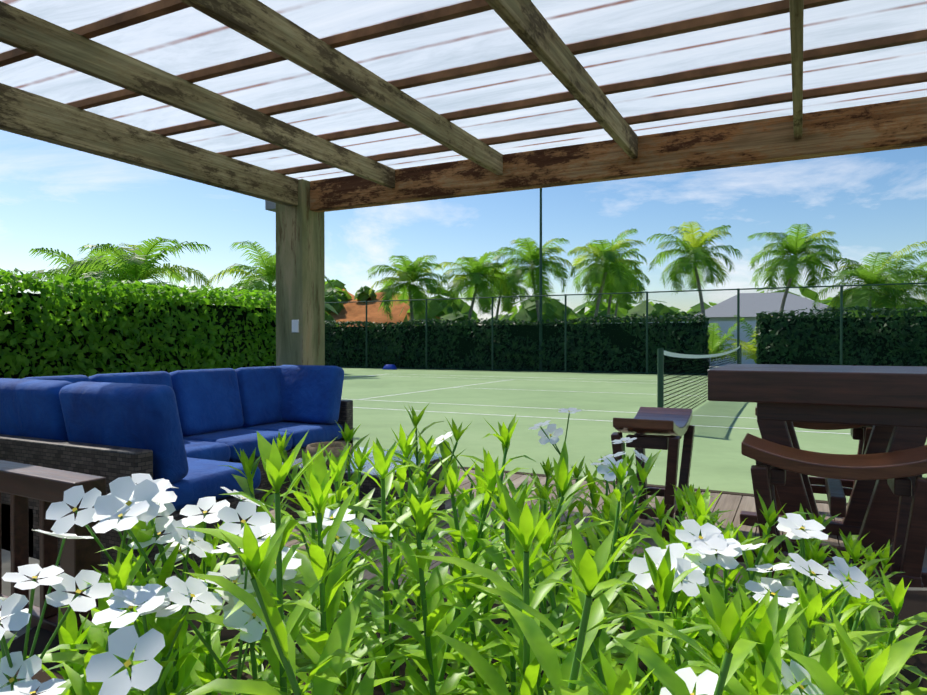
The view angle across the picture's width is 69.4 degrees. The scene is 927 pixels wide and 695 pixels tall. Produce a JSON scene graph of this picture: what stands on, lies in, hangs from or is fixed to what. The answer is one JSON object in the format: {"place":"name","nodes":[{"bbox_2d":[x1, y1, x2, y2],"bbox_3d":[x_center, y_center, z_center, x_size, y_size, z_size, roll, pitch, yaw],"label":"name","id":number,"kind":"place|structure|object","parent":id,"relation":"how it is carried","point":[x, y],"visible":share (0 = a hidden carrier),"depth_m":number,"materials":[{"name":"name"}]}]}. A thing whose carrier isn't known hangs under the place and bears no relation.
{"place":"outdoors","nodes":[
{"label":"outdoors","id":0,"kind":"place"},
{"bbox_2d":[326,289,440,326],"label":"tiled roof","id":1,"kind":"structure","parent":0,"point":[353,311],"depth_m":55.65,"materials":[{"name":"orange tile"}]},
{"bbox_2d":[325,279,444,316],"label":"trees","id":2,"kind":"object","parent":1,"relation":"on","point":[337,294],"visible":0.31,"depth_m":57.90,"materials":[{"name":"green plant"}]},
{"bbox_2d":[0,130,926,324],"label":"sky","id":3,"kind":"structure","parent":0,"point":[53,196],"materials":[{"name":"blue"}]},
{"bbox_2d":[341,367,687,374],"bbox_3d":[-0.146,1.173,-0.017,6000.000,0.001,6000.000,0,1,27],"label":"ground","id":4,"kind":"structure","parent":0,"point":[531,371],"depth_m":26.85,"materials":[{"name":"green plant"}]},
{"bbox_2d":[27,247,159,296],"bbox_3d":[-12.342,-1.123,22.314,4.003,4.253,4.156,0,1,27],"label":"palm","id":5,"kind":"object","parent":4,"relation":"on","point":[69,261],"visible":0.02,"depth_m":21.61,"materials":[{"name":"green plant"}]},
{"bbox_2d":[57,237,212,303],"bbox_3d":[-9.743,-1.129,19.801,4.341,4.304,4.258,0,1,27],"label":"palm","id":6,"kind":"object","parent":4,"relation":"on","point":[136,264],"visible":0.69,"depth_m":19.59,"materials":[{"name":"green plant"}]},
{"bbox_2d":[0,268,275,378],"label":"hedge","id":7,"kind":"object","parent":4,"relation":"on","point":[60,285],"depth_m":6.85,"materials":[{"name":"green plant"}]},
{"bbox_2d":[206,240,335,308],"bbox_3d":[-7.135,-1.506,25.076,4.677,4.974,4.380,0,1,27],"label":"palm","id":8,"kind":"object","parent":4,"relation":"on","point":[267,273],"visible":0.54,"depth_m":24.43,"materials":[{"name":"green plant"}]},
{"bbox_2d":[366,255,448,325],"bbox_3d":[-2.689,-1.822,33.391,4.259,5.473,3.957,0,0,-26],"label":"palm","id":9,"kind":"object","parent":4,"relation":"on","point":[410,272],"visible":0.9,"depth_m":32.88,"materials":[{"name":"green plant"}]},
{"bbox_2d":[433,251,510,318],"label":"palm","id":10,"kind":"object","parent":4,"relation":"on","point":[477,274],"visible":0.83,"depth_m":33.49,"materials":[{"name":"green plant"}]},
{"bbox_2d":[27,284,925,326],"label":"distant shrubs","id":11,"kind":"object","parent":4,"relation":"on","point":[551,310],"depth_m":50.80,"materials":[{"name":"green plant"}]},
{"bbox_2d":[477,265,529,324],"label":"palm","id":12,"kind":"object","parent":4,"relation":"on","point":[510,306],"visible":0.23,"depth_m":42.59,"materials":[{"name":"green plant"}]},
{"bbox_2d":[325,311,709,374],"bbox_3d":[-0.129,-0.189,28.920,20.292,2.392,1.788,0,1,27],"label":"hedge","id":13,"kind":"object","parent":4,"relation":"on","point":[468,323],"depth_m":27.19,"materials":[{"name":"green plant"}]},
{"bbox_2d":[491,237,573,320],"bbox_3d":[3.443,-2.328,33.232,4.199,6.487,4.444,0,1,27],"label":"palm","id":14,"kind":"object","parent":4,"relation":"on","point":[531,272],"visible":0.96,"depth_m":32.62,"materials":[{"name":"green plant"}]},
{"bbox_2d":[539,188,541,371],"bbox_3d":[3.033,-2.792,26.730,0.550,7.510,0.445,0,1,27],"label":"court light pole","id":15,"kind":"object","parent":4,"relation":"on","point":[540,297],"visible":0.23,"depth_m":26.82,"materials":[{"name":"green"}]},
{"bbox_2d":[171,469,926,587],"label":"deck planks","id":16,"kind":"object","parent":4,"relation":"on","point":[737,504],"visible":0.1,"depth_m":4.37,"materials":[{"name":"brown wood"}]},
{"bbox_2d":[1,549,59,606],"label":"concrete ledge","id":17,"kind":"object","parent":16,"relation":"on","point":[6,567],"depth_m":2.06,"materials":[{"name":"grey concrete"}]},
{"bbox_2d":[0,460,105,639],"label":"wooden rail bench","id":18,"kind":"object","parent":17,"relation":"on","point":[22,483],"visible":0.48,"depth_m":1.55,"materials":[{"name":"brown wood"}]},
{"bbox_2d":[0,400,352,578],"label":"sofa frame","id":19,"kind":"object","parent":16,"relation":"on","point":[110,463],"visible":0.29,"depth_m":3.39,"materials":[{"name":"brown wood"}]},
{"bbox_2d":[0,365,343,510],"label":"sofa cushions","id":20,"kind":"object","parent":19,"relation":"on","point":[191,429],"visible":0.71,"depth_m":4.14,"materials":[{"name":"blue fabric"}]},
{"bbox_2d":[276,179,324,365],"bbox_3d":[-1.524,-0.201,6.264,0.320,2.650,0.320,0,1,27],"label":"pergola post","id":21,"kind":"object","parent":16,"relation":"on","point":[300,263],"visible":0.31,"depth_m":6.13,"materials":[{"name":"brown wood"}]},
{"bbox_2d":[292,320,298,331],"bbox_3d":[-1.527,-0.195,6.081,0.075,0.115,0.012,0,1,27],"label":"switch plate","id":22,"kind":"object","parent":21,"relation":"attached to","point":[295,325],"visible":1,"depth_m":6.07,"materials":[{"name":"white paint"}]},
{"bbox_2d":[310,97,926,212],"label":"pergola beam","id":23,"kind":"structure","parent":21,"relation":"on","point":[893,125],"depth_m":4.72,"materials":[{"name":"brown wood"}]},
{"bbox_2d":[280,447,444,536],"bbox_3d":[-0.648,0.928,4.433,0.820,0.381,0.820,0,1,27],"label":"coffee table","id":24,"kind":"object","parent":16,"relation":"on","point":[368,485],"visible":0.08,"depth_m":4.20,"materials":[{"name":"wood"}]},
{"bbox_2d":[305,442,352,465],"bbox_3d":[-0.850,0.678,4.252,0.300,0.120,0.300,0,1,27],"label":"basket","id":25,"kind":"object","parent":24,"relation":"on","point":[332,447],"visible":0.33,"depth_m":4.16,"materials":[{"name":"brown wicker"}]},
{"bbox_2d":[0,0,803,206],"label":"pergola rafters","id":26,"kind":"object","parent":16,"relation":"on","point":[31,115],"visible":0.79,"depth_m":3.87,"materials":[{"name":"brown wood"}]},
{"bbox_2d":[265,200,275,211],"bbox_3d":[-1.734,-1.407,6.416,0.200,0.200,0.250,0,1,27],"label":"floodlight","id":27,"kind":"object","parent":26,"relation":"attached to","point":[270,206],"visible":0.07,"depth_m":6.33,"materials":[{"name":"grey plastic"}]},
{"bbox_2d":[0,0,926,174],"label":"roof battens","id":28,"kind":"object","parent":26,"relation":"on","point":[166,7],"depth_m":3.68,"materials":[{"name":"brown wood"}]},
{"bbox_2d":[0,0,926,180],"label":"translucent roof panels","id":29,"kind":"object","parent":28,"relation":"on","point":[186,40],"depth_m":3.70,"materials":[{"name":"white plastic"}]},
{"bbox_2d":[0,579,926,648],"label":"planter box","id":30,"kind":"object","parent":16,"relation":"on","point":[20,632],"depth_m":1.82,"materials":[{"name":"wood"}]},
{"bbox_2d":[0,582,926,694],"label":"planter soil","id":31,"kind":"structure","parent":30,"relation":"on","point":[915,602],"depth_m":1.47,"materials":[{"name":"brown soil"}]},
{"bbox_2d":[0,597,17,687],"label":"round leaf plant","id":32,"kind":"object","parent":31,"relation":"on","point":[8,634],"visible":0.24,"depth_m":1.14,"materials":[{"name":"green plant"}]},
{"bbox_2d":[0,405,926,694],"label":"flowering plants","id":33,"kind":"object","parent":31,"relation":"on","point":[760,633],"visible":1,"depth_m":0.68,"materials":[{"name":"green plant"}]},
{"bbox_2d":[611,407,694,541],"bbox_3d":[1.180,0.774,4.127,0.384,0.742,0.740,0,1,27],"label":"stool","id":34,"kind":"object","parent":16,"relation":"on","point":[659,428],"visible":0.58,"depth_m":3.91,"materials":[{"name":"brown wood"}]},
{"bbox_2d":[458,466,847,505],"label":"deck edge trim","id":35,"kind":"structure","parent":16,"relation":"attached to","point":[713,491],"depth_m":5.21,"materials":[{"name":"brown wood"}]},
{"bbox_2d":[755,406,872,514],"bbox_3d":[2.353,0.771,4.455,0.740,0.742,0.384,0,1,27],"label":"stool","id":36,"kind":"object","parent":16,"relation":"on","point":[861,433],"visible":0.19,"depth_m":4.31,"materials":[{"name":"brown wood"}]},
{"bbox_2d":[708,364,926,586],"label":"bar table","id":37,"kind":"object","parent":16,"relation":"on","point":[888,404],"visible":0.56,"depth_m":3.31,"materials":[{"name":"brown wood"}]},
{"bbox_2d":[741,433,926,587],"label":"stool","id":38,"kind":"object","parent":16,"relation":"on","point":[902,472],"visible":0.71,"depth_m":2.82,"materials":[{"name":"brown wood"}]},
{"bbox_2d":[567,228,647,323],"bbox_3d":[7.212,-2.471,33.668,3.988,6.767,4.628,0,0,13],"label":"palm","id":39,"kind":"object","parent":4,"relation":"on","point":[614,270],"visible":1,"depth_m":33.12,"materials":[{"name":"green plant"}]},
{"bbox_2d":[579,248,650,322],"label":"palm","id":40,"kind":"object","parent":4,"relation":"on","point":[624,299],"visible":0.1,"depth_m":38.76,"materials":[{"name":"green plant"}]},
{"bbox_2d":[593,261,648,316],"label":"palm","id":41,"kind":"object","parent":4,"relation":"on","point":[616,308],"visible":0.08,"depth_m":45.70,"materials":[{"name":"green plant"}]},
{"bbox_2d":[341,368,926,502],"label":"court surface","id":42,"kind":"object","parent":4,"relation":"on","point":[720,461],"depth_m":10.54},
{"bbox_2d":[383,364,396,369],"bbox_3d":[-3.155,0.838,28.701,0.560,0.220,0.366,0,1,27],"label":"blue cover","id":43,"kind":"object","parent":42,"relation":"on","point":[389,367],"visible":0.98,"depth_m":28.57,"materials":[{"name":"blue plastic"}]},
{"bbox_2d":[30,281,926,374],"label":"chain link fence","id":44,"kind":"object","parent":42,"relation":"on","point":[738,320],"visible":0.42,"depth_m":24.48,"materials":[{"name":"green"}]},
{"bbox_2d":[353,374,847,433],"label":"court lines","id":45,"kind":"object","parent":42,"relation":"on","point":[546,408],"visible":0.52,"depth_m":11.96,"materials":[{"name":"white paint"}]},
{"bbox_2d":[657,345,741,408],"bbox_3d":[5.431,0.515,14.395,0.076,1.090,12.878,0,1,27],"label":"tennis net","id":46,"kind":"object","parent":42,"relation":"on","point":[661,359],"visible":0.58,"depth_m":10.12,"materials":[{"name":"green"}]},
{"bbox_2d":[592,321,756,365],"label":"boundary wall","id":47,"kind":"structure","parent":4,"relation":"on","point":[725,326],"depth_m":32.34,"materials":[{"name":"white"}]},
{"bbox_2d":[646,221,742,317],"bbox_3d":[11.437,-2.684,33.217,4.520,7.200,4.592,0,1,27],"label":"palm","id":48,"kind":"object","parent":4,"relation":"on","point":[689,264],"visible":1,"depth_m":32.65,"materials":[{"name":"green plant"}]},
{"bbox_2d":[686,292,852,320],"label":"house","id":49,"kind":"structure","parent":4,"relation":"on","point":[752,305],"depth_m":44.22,"materials":[{"name":"white"}]},
{"bbox_2d":[747,223,840,313],"bbox_3d":[16.026,-2.461,32.489,4.281,6.769,4.312,0,1,27],"label":"palm","id":50,"kind":"object","parent":4,"relation":"on","point":[798,245],"visible":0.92,"depth_m":32.14,"materials":[{"name":"green plant"}]},
{"bbox_2d":[755,304,926,366],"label":"hedge","id":51,"kind":"object","parent":4,"relation":"on","point":[832,341],"depth_m":22.07,"materials":[{"name":"green plant"}]},
{"bbox_2d":[798,241,926,317],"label":"palm","id":52,"kind":"object","parent":4,"relation":"on","point":[873,274],"visible":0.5,"depth_m":29.10,"materials":[{"name":"green plant"}]},
{"bbox_2d":[830,261,926,316],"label":"palm","id":53,"kind":"object","parent":4,"relation":"on","point":[891,302],"visible":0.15,"depth_m":29.99,"materials":[{"name":"green plant"}]},
{"bbox_2d":[912,245,926,302],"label":"palm","id":54,"kind":"object","parent":4,"relation":"on","point":[920,265],"visible":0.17,"depth_m":32.00,"materials":[{"name":"green plant"}]},
{"label":"driveway ground","id":55,"kind":"structure","parent":0,"visible":0},
{"bbox_2d":[708,318,749,361],"bbox_3d":[9.678,-0.283,26.254,3.359,1.728,3.040,0,1,27],"label":"palm bush","id":56,"kind":"object","parent":55,"relation":"on","point":[717,347],"depth_m":25.92,"materials":[{"name":"green plant"}]},
{"bbox_2d":[720,315,757,362],"bbox_3d":[11.357,-0.334,24.941,3.561,1.842,3.368,0,1,27],"label":"palm bush","id":57,"kind":"object","parent":55,"relation":"on","point":[752,348],"depth_m":25.07,"materials":[{"name":"green plant"}]}
]}

